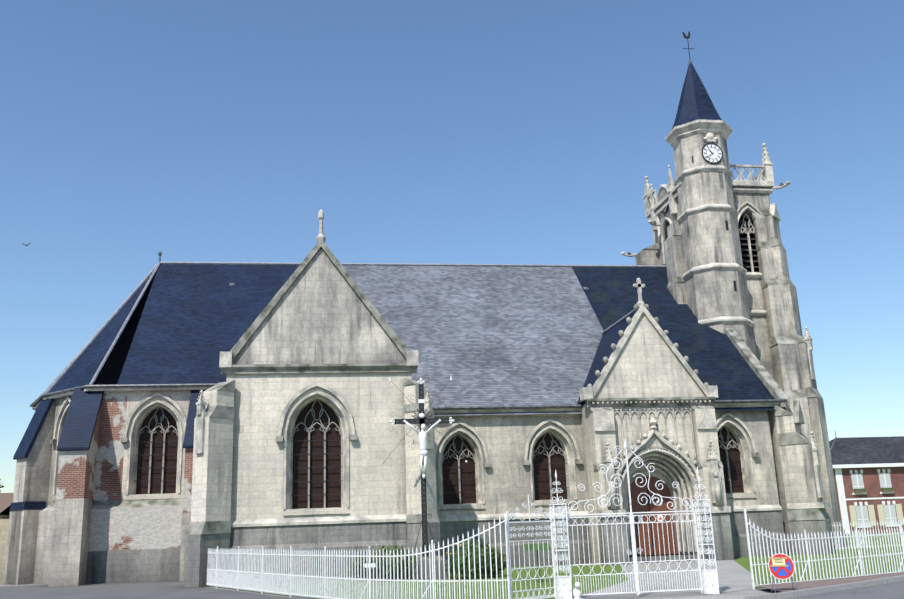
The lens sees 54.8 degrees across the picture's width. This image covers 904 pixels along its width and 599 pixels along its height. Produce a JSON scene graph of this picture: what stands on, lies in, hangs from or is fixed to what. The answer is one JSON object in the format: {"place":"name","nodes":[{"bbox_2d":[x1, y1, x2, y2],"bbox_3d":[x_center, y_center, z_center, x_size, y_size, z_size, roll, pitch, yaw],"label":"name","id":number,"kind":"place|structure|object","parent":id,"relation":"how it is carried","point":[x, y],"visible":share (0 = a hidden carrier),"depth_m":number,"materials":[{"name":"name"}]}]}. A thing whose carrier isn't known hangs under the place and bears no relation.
{"place":"outdoors","nodes":[
{"label":"outdoors","id":0,"kind":"place"},
{"bbox_2d":[0,532,903,598],"bbox_3d":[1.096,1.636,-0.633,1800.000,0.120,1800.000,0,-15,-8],"label":"ground","id":1,"kind":"structure","parent":0,"point":[734,579],"depth_m":26.50,"materials":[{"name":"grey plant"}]},
{"bbox_2d":[4,210,792,586],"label":"church","id":2,"kind":"structure","parent":1,"relation":"on","point":[186,416],"depth_m":37.29,"materials":[{"name":"stone"}]},
{"bbox_2d":[384,377,466,579],"bbox_3d":[-0.944,6.254,31.260,3.078,7.180,1.100,0,-15,-8],"label":"crucifix","id":3,"kind":"object","parent":1,"relation":"on","point":[422,420],"visible":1,"depth_m":31.20,"materials":[{"name":"metal"}]},
{"bbox_2d":[350,539,550,582],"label":"shrubs","id":4,"kind":"object","parent":1,"relation":"on","point":[493,559],"visible":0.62,"depth_m":29.61,"materials":[{"name":"green plant"}]},
{"bbox_2d":[206,509,903,598],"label":"fence","id":5,"kind":"object","parent":1,"relation":"on","point":[218,576],"visible":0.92,"depth_m":23.02,"materials":[{"name":"white metal"}]},
{"bbox_2d":[506,440,719,598],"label":"gates","id":6,"kind":"object","parent":1,"relation":"on","point":[708,578],"visible":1,"depth_m":20.81,"materials":[{"name":"white metal"}]},
{"bbox_2d":[577,278,733,564],"bbox_3d":[8.287,5.539,39.966,6.080,12.270,6.700,0,-15,-8],"label":"porch","id":7,"kind":"object","parent":1,"relation":"on","point":[648,393],"visible":0.9,"depth_m":37.55,"materials":[{"name":"stone"}]},
{"bbox_2d":[621,31,846,554],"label":"tower","id":8,"kind":"structure","parent":1,"relation":"on","point":[717,248],"depth_m":47.37,"materials":[{"name":"stone"}]},
{"bbox_2d":[768,553,796,592],"bbox_3d":[7.577,6.305,20.014,0.580,0.923,0.559,-3,-14,4],"label":"no parking sign","id":9,"kind":"object","parent":1,"relation":"on","point":[781,566],"visible":0.96,"depth_m":20.03,"materials":[{"name":"red metal"}]},
{"bbox_2d":[0,431,903,582],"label":"house","id":10,"kind":"structure","parent":0,"point":[868,472],"depth_m":68.26,"materials":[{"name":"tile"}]},
{"bbox_2d":[0,0,903,492],"label":"sky","id":11,"kind":"structure","parent":0,"point":[420,131],"materials":[{"name":"blue"}]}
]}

